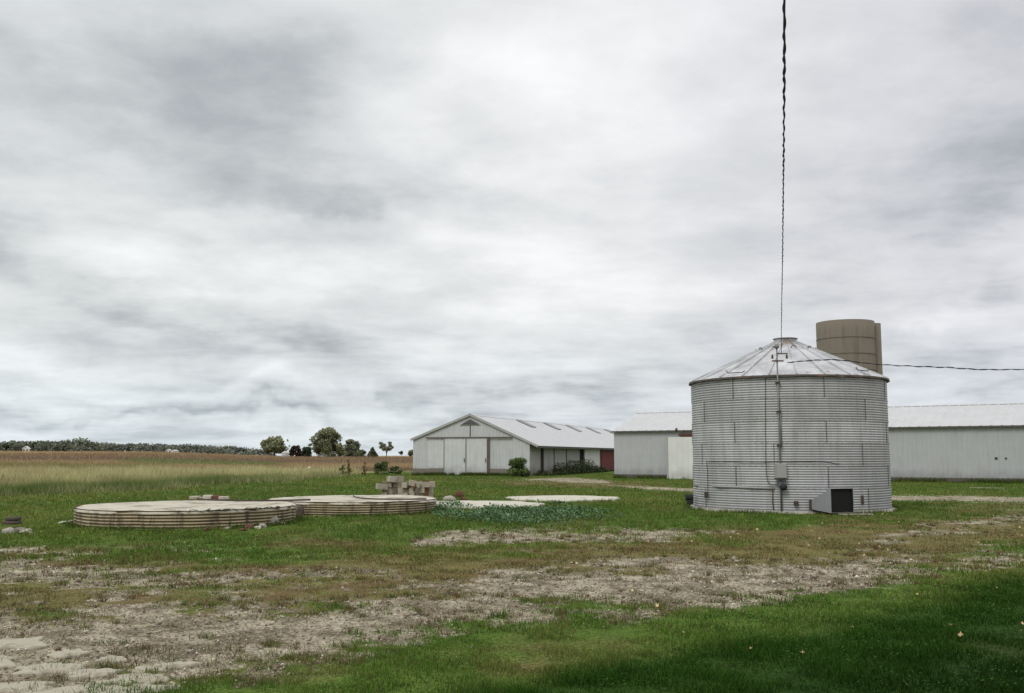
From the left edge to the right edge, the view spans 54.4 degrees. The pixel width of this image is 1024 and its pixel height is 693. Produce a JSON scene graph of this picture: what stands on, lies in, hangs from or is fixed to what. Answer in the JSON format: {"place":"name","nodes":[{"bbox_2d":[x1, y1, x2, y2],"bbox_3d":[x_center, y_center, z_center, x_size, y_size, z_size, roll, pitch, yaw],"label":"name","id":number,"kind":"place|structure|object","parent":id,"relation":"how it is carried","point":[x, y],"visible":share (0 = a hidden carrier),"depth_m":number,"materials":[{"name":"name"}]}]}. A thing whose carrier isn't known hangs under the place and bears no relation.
{"place":"outdoors","nodes":[
{"label":"outdoors","id":0,"kind":"place"},
{"bbox_2d":[0,463,362,497],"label":"tall grass","id":1,"kind":"structure","parent":0,"point":[52,481],"depth_m":61.93,"materials":[{"name":"plant"}]},
{"bbox_2d":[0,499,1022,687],"bbox_3d":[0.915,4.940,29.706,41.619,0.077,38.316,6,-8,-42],"label":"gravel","id":2,"kind":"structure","parent":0,"point":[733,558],"depth_m":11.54,"materials":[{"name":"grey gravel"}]},
{"bbox_2d":[0,451,1023,692],"bbox_3d":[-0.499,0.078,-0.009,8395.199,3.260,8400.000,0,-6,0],"label":"ground","id":3,"kind":"structure","parent":0,"point":[350,590],"depth_m":12.44,"materials":[{"name":"green plant"}]},
{"bbox_2d":[0,655,17,669],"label":"paving chunk","id":4,"kind":"object","parent":3,"relation":"on","point":[8,663],"visible":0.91,"depth_m":8.07,"materials":[{"name":"concrete"}]},
{"bbox_2d":[1,527,17,533],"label":"rubble chunk","id":5,"kind":"object","parent":3,"relation":"on","point":[8,529],"visible":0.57,"depth_m":21.47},
{"bbox_2d":[12,527,24,533],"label":"rubble chunk","id":6,"kind":"object","parent":3,"relation":"on","point":[20,528],"visible":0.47,"depth_m":21.72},
{"bbox_2d":[2,520,21,524],"bbox_3d":[-10.955,3.854,21.814,0.400,0.075,0.400,0,-6,0],"label":"rusty disc","id":7,"kind":"object","parent":6,"relation":"on","point":[11,522],"visible":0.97,"depth_m":21.65,"materials":[{"name":"brown metal"}]},
{"bbox_2d":[5,516,21,520],"bbox_3d":[-10.935,3.769,21.823,0.340,0.075,0.340,0,-6,0],"label":"rusty disc","id":8,"kind":"object","parent":7,"relation":"on","point":[13,518],"visible":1,"depth_m":21.69,"materials":[{"name":"brown metal"}]},
{"bbox_2d":[0,636,47,650],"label":"paving chunk","id":9,"kind":"object","parent":3,"relation":"on","point":[34,643],"visible":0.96,"depth_m":8.87,"materials":[{"name":"concrete"}]},
{"bbox_2d":[22,446,30,450],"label":"farmhouse","id":10,"kind":"object","parent":3,"relation":"on","point":[26,448],"visible":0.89,"depth_m":435.84,"materials":[{"name":"white"}]},
{"bbox_2d":[0,681,55,692],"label":"paving chunk","id":11,"kind":"object","parent":3,"relation":"on","point":[5,686],"visible":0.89,"depth_m":7.22,"materials":[{"name":"stone"}]},
{"bbox_2d":[10,663,84,676],"bbox_3d":[-3.668,2.562,7.884,0.567,0.052,0.409,0,-7,0],"label":"paving chunk","id":12,"kind":"object","parent":3,"relation":"on","point":[28,671],"visible":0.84,"depth_m":7.81,"materials":[{"name":"stone"}]},
{"bbox_2d":[0,437,103,451],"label":"distant wood","id":13,"kind":"object","parent":3,"relation":"on","point":[80,444],"visible":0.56,"depth_m":470.63,"materials":[{"name":"green plant"}]},
{"bbox_2d":[47,649,91,659],"bbox_3d":[-3.772,2.630,8.497,0.331,0.053,0.370,-5,-8,36],"label":"paving chunk","id":14,"kind":"object","parent":3,"relation":"on","point":[58,655],"visible":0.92,"depth_m":8.44,"materials":[{"name":"concrete"}]},
{"bbox_2d":[24,684,121,692],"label":"paving chunk","id":15,"kind":"object","parent":3,"relation":"on","point":[68,689],"visible":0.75,"depth_m":7.14,"materials":[{"name":"stone"}]},
{"bbox_2d":[65,668,123,679],"bbox_3d":[-3.238,2.544,7.714,0.430,0.051,0.294,2,-7,-19],"label":"paving chunk","id":16,"kind":"object","parent":3,"relation":"on","point":[101,673],"visible":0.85,"depth_m":7.67,"materials":[{"name":"stone"}]},
{"bbox_2d":[95,655,126,663],"bbox_3d":[-3.299,2.598,8.228,0.281,0.053,0.198,-4,-7,30],"label":"paving chunk","id":17,"kind":"object","parent":3,"relation":"on","point":[112,659],"visible":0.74,"depth_m":8.19,"materials":[{"name":"concrete"}]},
{"bbox_2d":[100,686,144,692],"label":"paving chunk","id":18,"kind":"object","parent":3,"relation":"on","point":[115,689],"visible":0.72,"depth_m":7.10,"materials":[{"name":"stone"}]},
{"bbox_2d":[96,673,169,685],"bbox_3d":[-2.818,2.519,7.500,0.478,0.053,0.419,-1,-6,11],"label":"paving chunk","id":19,"kind":"object","parent":3,"relation":"on","point":[145,679],"visible":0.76,"depth_m":7.47,"materials":[{"name":"stone"}]},
{"bbox_2d":[127,665,166,672],"bbox_3d":[-2.876,2.559,7.853,0.302,0.051,0.297,3,-7,-25],"label":"paving chunk","id":20,"kind":"object","parent":3,"relation":"on","point":[163,667],"visible":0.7,"depth_m":7.83,"materials":[{"name":"concrete"}]},
{"bbox_2d":[124,683,173,691],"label":"paving chunk","id":21,"kind":"object","parent":3,"relation":"on","point":[152,687],"visible":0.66,"depth_m":7.20,"materials":[{"name":"stone"}]},
{"bbox_2d":[144,661,202,669],"bbox_3d":[-2.727,2.574,8.000,0.478,0.053,0.232,5,-8,-40],"label":"paving chunk","id":22,"kind":"object","parent":3,"relation":"on","point":[181,664],"visible":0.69,"depth_m":8.01,"materials":[{"name":"concrete"}]},
{"bbox_2d":[73,500,296,529],"bbox_3d":[-8.249,4.257,25.383,5.397,0.483,5.367,0,-6,0],"label":"raised pad","id":23,"kind":"object","parent":3,"relation":"on","point":[161,514],"visible":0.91,"depth_m":23.35,"materials":[{"name":"concrete"}]},
{"bbox_2d":[218,496,229,498],"bbox_3d":[-8.176,4.299,28.247,0.285,0.098,0.184,0,-6,-3],"label":"block piece","id":24,"kind":"object","parent":23,"relation":"on","point":[223,497],"visible":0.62,"depth_m":28.16,"materials":[{"name":"concrete"}]},
{"bbox_2d":[192,494,310,500],"bbox_3d":[-8.217,4.307,28.257,5.447,0.045,1.782,-5,-8,37],"label":"steel strip","id":25,"kind":"object","parent":23,"relation":"on","point":[253,500],"visible":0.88,"depth_m":26.96,"materials":[{"name":"grey metal"}]},
{"bbox_2d":[189,496,200,499],"bbox_3d":[-8.993,4.292,28.249,0.288,0.108,0.181,-2,-7,15],"label":"block piece","id":26,"kind":"object","parent":25,"relation":"on","point":[193,497],"visible":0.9,"depth_m":28.17,"materials":[{"name":"concrete"}]},
{"bbox_3d":[-8.427,4.289,28.252,0.229,0.116,0.185,1,-6,-12],"label":"block piece","id":27,"kind":"object","parent":23,"relation":"on","visible":0},
{"bbox_2d":[203,495,212,498],"bbox_3d":[-8.634,4.280,28.252,0.260,0.137,0.183,1,-6,-8],"label":"block piece","id":28,"kind":"object","parent":27,"relation":"on","point":[206,496],"visible":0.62,"depth_m":28.16,"materials":[{"name":"white concrete"}]},
{"bbox_2d":[96,442,275,455],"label":"distant wood","id":29,"kind":"object","parent":3,"relation":"on","point":[182,448],"visible":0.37,"depth_m":691.77,"materials":[{"name":"green plant"}]},
{"bbox_2d":[0,450,412,471],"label":"crop stubble","id":30,"kind":"object","parent":3,"relation":"on","point":[355,462],"visible":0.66,"depth_m":180.62,"materials":[{"name":"brown plant"}]},
{"bbox_2d":[245,524,253,528],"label":"rubble chunk","id":31,"kind":"object","parent":3,"relation":"on","point":[249,525],"visible":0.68,"depth_m":23.16,"materials":[{"name":"brick"}]},
{"bbox_2d":[270,516,278,524],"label":"rubble chunk","id":32,"kind":"object","parent":3,"relation":"on","point":[273,519],"visible":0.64,"depth_m":24.27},
{"bbox_2d":[260,436,290,455],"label":"tree","id":33,"kind":"object","parent":3,"relation":"on","point":[274,445],"visible":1,"depth_m":296.26,"materials":[{"name":"green plant"}]},
{"bbox_2d":[281,451,288,456],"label":"bin","id":34,"kind":"object","parent":3,"relation":"on","point":[285,453],"visible":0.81,"depth_m":282.55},
{"bbox_2d":[289,445,301,456],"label":"tree","id":35,"kind":"object","parent":3,"relation":"on","point":[294,449],"visible":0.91,"depth_m":293.22,"materials":[{"name":"brown plant"}]},
{"bbox_2d":[295,506,303,516],"bbox_3d":[-5.950,4.673,27.855,0.220,0.384,0.247,12,-18,-25],"label":"rubble chunk","id":36,"kind":"object","parent":3,"relation":"on","point":[300,511],"visible":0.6,"depth_m":27.77,"materials":[{"name":"grey concrete"}]},
{"bbox_2d":[301,446,312,456],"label":"tree","id":37,"kind":"object","parent":3,"relation":"on","point":[306,451],"visible":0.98,"depth_m":289.62,"materials":[{"name":"green plant"}]},
{"bbox_2d":[308,427,347,456],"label":"tree","id":38,"kind":"object","parent":3,"relation":"on","point":[325,442],"visible":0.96,"depth_m":296.45,"materials":[{"name":"green plant"}]},
{"bbox_2d":[338,464,345,475],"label":"bush","id":39,"kind":"object","parent":3,"relation":"on","point":[342,468],"visible":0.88,"depth_m":85.29,"materials":[{"name":"green plant"}]},
{"bbox_2d":[345,459,352,474],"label":"bush","id":40,"kind":"object","parent":3,"relation":"on","point":[349,469],"visible":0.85,"depth_m":87.34,"materials":[{"name":"green plant"}]},
{"bbox_2d":[343,439,360,456],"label":"tree","id":41,"kind":"object","parent":3,"relation":"on","point":[352,446],"visible":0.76,"depth_m":301.87,"materials":[{"name":"green plant"}]},
{"bbox_2d":[268,495,436,515],"bbox_3d":[-4.851,4.823,30.372,5.101,0.438,5.102,0,-6,0],"label":"raised pad","id":42,"kind":"object","parent":3,"relation":"on","point":[328,505],"visible":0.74,"depth_m":28.26,"materials":[{"name":"concrete"}]},
{"bbox_2d":[353,495,425,499],"bbox_3d":[-4.124,4.501,29.633,1.095,0.040,3.646,6,-9,-44],"label":"steel strip","id":43,"kind":"object","parent":42,"relation":"on","point":[391,498],"visible":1,"depth_m":28.63,"materials":[{"name":"grey metal"}]},
{"bbox_2d":[354,449,366,456],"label":"tree","id":44,"kind":"object","parent":3,"relation":"on","point":[360,453],"visible":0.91,"depth_m":297.41,"materials":[{"name":"green plant"}]},
{"bbox_2d":[361,462,366,474],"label":"bush","id":45,"kind":"object","parent":3,"relation":"on","point":[363,472],"visible":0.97,"depth_m":87.32,"materials":[{"name":"green plant"}]},
{"bbox_2d":[367,447,377,456],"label":"tree","id":46,"kind":"object","parent":3,"relation":"on","point":[372,452],"visible":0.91,"depth_m":297.88,"materials":[{"name":"green plant"}]},
{"bbox_2d":[374,460,388,474],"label":"bush","id":47,"kind":"object","parent":3,"relation":"on","point":[378,467],"visible":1,"depth_m":91.23,"materials":[{"name":"green plant"}]},
{"bbox_2d":[379,441,393,455],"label":"tree","id":48,"kind":"object","parent":3,"relation":"on","point":[384,447],"visible":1,"depth_m":298.31,"materials":[{"name":"green plant"}]},
{"bbox_2d":[388,466,402,473],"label":"bush","id":49,"kind":"object","parent":3,"relation":"on","point":[392,469],"visible":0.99,"depth_m":91.84,"materials":[{"name":"green plant"}]},
{"bbox_2d":[443,495,455,500],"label":"rubble chunk","id":50,"kind":"object","parent":3,"relation":"on","point":[445,498],"visible":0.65,"depth_m":37.79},
{"bbox_2d":[454,490,463,496],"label":"rubble chunk","id":51,"kind":"object","parent":3,"relation":"on","point":[459,493],"visible":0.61,"depth_m":40.71,"materials":[{"name":"stone"}]},
{"bbox_2d":[436,500,544,509],"bbox_3d":[-1.291,5.400,33.962,4.883,0.080,4.939,0,-6,0],"label":"pad","id":52,"kind":"object","parent":3,"relation":"on","point":[479,504],"visible":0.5,"depth_m":34.01,"materials":[{"name":"white concrete"}]},
{"bbox_2d":[0,510,1023,692],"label":"grass tuft patch","id":53,"kind":"object","parent":3,"relation":"on","point":[141,647],"visible":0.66,"depth_m":11.99,"materials":[{"name":"green plant"}]},
{"bbox_2d":[410,413,613,475],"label":"long barn","id":54,"kind":"structure","parent":3,"relation":"on","point":[472,443],"depth_m":87.22,"materials":[{"name":"white metal"}]},
{"bbox_2d":[444,438,465,474],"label":"sliding door","id":55,"kind":"structure","parent":54,"relation":"in","point":[454,449],"depth_m":86.54,"materials":[{"name":"metal"}]},
{"bbox_2d":[466,438,486,473],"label":"sliding door","id":56,"kind":"structure","parent":54,"relation":"in","point":[476,448],"depth_m":85.93,"materials":[{"name":"metal"}]},
{"bbox_2d":[580,449,582,462],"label":"doorway","id":57,"kind":"structure","parent":54,"relation":"in","point":[581,450],"depth_m":100.52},
{"bbox_2d":[584,447,599,467],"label":"sliding door","id":58,"kind":"structure","parent":54,"relation":"in","point":[592,454],"depth_m":104.44,"materials":[{"name":"white paint"}]},
{"bbox_2d":[600,450,613,469],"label":"sliding door","id":59,"kind":"structure","parent":54,"relation":"in","point":[607,456],"depth_m":110.85,"materials":[{"name":"red paint"}]},
{"bbox_2d":[0,492,1023,692],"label":"clover","id":60,"kind":"object","parent":3,"relation":"on","point":[434,525],"visible":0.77,"depth_m":11.83,"materials":[{"name":"green plant"}]},
{"bbox_2d":[507,456,530,476],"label":"bush","id":61,"kind":"object","parent":3,"relation":"on","point":[517,464],"visible":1,"depth_m":79.73,"materials":[{"name":"green plant"}]},
{"bbox_2d":[431,500,624,528],"bbox_3d":[0.338,4.618,27.839,5.923,0.332,10.986,0,-6,0],"label":"weed patch","id":62,"kind":"object","parent":3,"relation":"on","point":[502,512],"visible":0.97,"depth_m":27.16,"materials":[{"name":"green plant"}]},
{"bbox_2d":[62,471,1023,530],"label":"grass fringe","id":63,"kind":"object","parent":3,"relation":"on","point":[991,480],"depth_m":31.33,"materials":[{"name":"green plant"}]},
{"bbox_2d":[505,495,619,501],"bbox_3d":[1.999,5.940,38.862,4.534,0.080,4.818,0,-6,0],"label":"pad","id":64,"kind":"object","parent":3,"relation":"on","point":[576,498],"visible":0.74,"depth_m":38.43,"materials":[{"name":"white concrete"}]},
{"bbox_2d":[533,458,609,475],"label":"wall weeds","id":65,"kind":"object","parent":3,"relation":"on","point":[572,469],"depth_m":94.51,"materials":[{"name":"green plant"}]},
{"bbox_2d":[685,337,896,513],"bbox_3d":[8.997,2.497,32.480,6.482,5.632,6.480,6,-9,-45],"label":"grain bin","id":66,"kind":"object","parent":3,"relation":"on","point":[772,429],"visible":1,"depth_m":29.81,"materials":[{"name":"metal"}]},
{"bbox_2d":[781,0,785,352],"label":"service cable","id":67,"kind":"object","parent":66,"relation":"attached to","point":[784,51],"visible":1,"depth_m":8.75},
{"bbox_2d":[787,359,1023,369],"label":"branch cable","id":68,"kind":"object","parent":66,"relation":"attached to","point":[902,365],"visible":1,"depth_m":28.08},
{"bbox_2d":[611,402,1023,482],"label":"machine shed","id":69,"kind":"structure","parent":3,"relation":"on","point":[957,442],"depth_m":65.39,"materials":[{"name":"white metal"}]},
{"bbox_2d":[666,437,692,478],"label":"sliding door","id":70,"kind":"structure","parent":69,"relation":"in","point":[679,450],"depth_m":73.32,"materials":[{"name":"white paint"}]},
{"bbox_2d":[816,319,882,374],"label":"silo","id":71,"kind":"object","parent":3,"relation":"on","point":[857,340],"visible":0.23,"depth_m":93.37,"materials":[{"name":"concrete"}]},
{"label":"concrete block","id":72,"kind":"object","parent":3,"relation":"on","visible":0},
{"bbox_2d":[419,482,423,492],"bbox_3d":[-3.148,4.974,35.188,0.190,0.390,0.190,-3,-7,18],"label":"concrete block","id":73,"kind":"object","parent":72,"relation":"on","point":[421,488],"depth_m":35.10,"materials":[{"name":"beige concrete"}]},
{"bbox_2d":[424,481,434,486],"bbox_3d":[-2.901,4.854,35.035,0.390,0.190,0.190,1,-3,-6],"label":"concrete block","id":74,"kind":"object","parent":73,"relation":"on","point":[430,484],"depth_m":34.94,"materials":[{"name":"beige concrete"}]},
{"bbox_2d":[423,480,428,494],"bbox_3d":[-3.041,4.991,35.165,0.220,0.520,0.220,0,-6,0],"label":"iron post","id":75,"kind":"object","parent":72,"relation":"on","point":[425,491],"visible":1,"depth_m":35.07,"materials":[{"name":"brown metal"}]},
{"bbox_2d":[0,538,1023,692],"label":"lawn grass","id":76,"kind":"structure","parent":0,"point":[922,657],"depth_m":9.18,"materials":[{"name":"green plant"}]},
{"bbox_2d":[0,472,1023,551],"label":"lawn grass","id":77,"kind":"structure","parent":0,"point":[373,532],"depth_m":27.66,"materials":[{"name":"green plant"}]},
{"bbox_2d":[0,0,1023,455],"label":"sky","id":78,"kind":"structure","parent":0,"point":[239,223],"materials":[{"name":"grey"}]},
{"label":"concrete block","id":79,"kind":"object","parent":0,"visible":0},
{"bbox_2d":[382,481,387,492],"bbox_3d":[-4.499,4.986,35.303,0.190,0.390,0.190,1,-6,-19],"label":"concrete block","id":80,"kind":"object","parent":79,"relation":"on","point":[386,483],"depth_m":35.22,"materials":[{"name":"grey concrete"}]},
{"bbox_2d":[376,483,387,489],"bbox_3d":[-4.598,4.957,35.169,0.390,0.190,0.190,10,-7,-28],"label":"concrete block","id":81,"kind":"object","parent":80,"relation":"on","point":[382,486],"depth_m":35.08,"materials":[{"name":"beige concrete"}]},
{"bbox_2d":[388,476,397,482],"bbox_3d":[-4.188,4.720,35.297,0.390,0.190,0.190,11,-8,-27],"label":"concrete block","id":82,"kind":"object","parent":80,"relation":"on","point":[392,479],"depth_m":35.20,"materials":[{"name":"grey concrete"}]},
{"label":"concrete block","id":83,"kind":"object","parent":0,"visible":0},
{"bbox_2d":[388,487,392,494],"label":"concrete block","id":84,"kind":"object","parent":83,"relation":"on","point":[390,490],"depth_m":35.27,"materials":[{"name":"grey concrete"}]},
{"bbox_2d":[387,476,392,486],"bbox_3d":[-4.332,4.803,35.363,0.190,0.390,0.190,-2,-7,19],"label":"concrete block","id":85,"kind":"object","parent":84,"relation":"on","point":[390,484],"depth_m":35.26,"materials":[{"name":"grey concrete"}]},
{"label":"concrete block","id":86,"kind":"object","parent":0,"visible":0},
{"bbox_2d":[392,487,397,494],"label":"concrete block","id":87,"kind":"object","parent":86,"relation":"on","point":[395,490],"depth_m":35.28,"materials":[{"name":"grey concrete"}]},
{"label":"concrete block","id":88,"kind":"object","parent":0,"visible":0},
{"bbox_2d":[398,487,402,494],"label":"concrete block","id":89,"kind":"object","parent":88,"relation":"on","point":[400,490],"depth_m":35.08,"materials":[{"name":"beige concrete"}]},
{"bbox_2d":[398,476,403,486],"bbox_3d":[-3.932,4.785,35.218,0.190,0.390,0.190,1,-6,-20],"label":"concrete block","id":90,"kind":"object","parent":89,"relation":"on","point":[400,479],"depth_m":35.13,"materials":[{"name":"grey concrete"}]},
{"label":"concrete block","id":91,"kind":"object","parent":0,"visible":0},
{"bbox_2d":[409,487,413,495],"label":"concrete block","id":92,"kind":"object","parent":91,"relation":"on","point":[411,491],"depth_m":34.97,"materials":[{"name":"beige concrete"}]},
{"bbox_2d":[401,482,408,487],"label":"concrete block","id":93,"kind":"object","parent":92,"relation":"on","point":[404,485],"depth_m":34.91,"materials":[{"name":"beige concrete"}]},
{"bbox_2d":[408,479,420,487],"bbox_3d":[-3.438,4.830,35.030,0.390,0.190,0.190,17,-5,-15],"label":"concrete block","id":94,"kind":"object","parent":92,"relation":"on","point":[412,482],"depth_m":34.94,"materials":[{"name":"grey concrete"}]},
{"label":"concrete block","id":95,"kind":"object","parent":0,"visible":0},
{"bbox_2d":[414,488,419,495],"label":"concrete block","id":96,"kind":"object","parent":95,"relation":"on","point":[416,492],"depth_m":35.26,"materials":[{"name":"grey concrete"}]},
{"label":"concrete block","id":97,"kind":"object","parent":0,"visible":0},
{"bbox_2d":[428,487,432,492],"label":"concrete block","id":98,"kind":"object","parent":97,"relation":"on","point":[430,489],"depth_m":35.19,"materials":[{"name":"beige concrete"}]}
]}

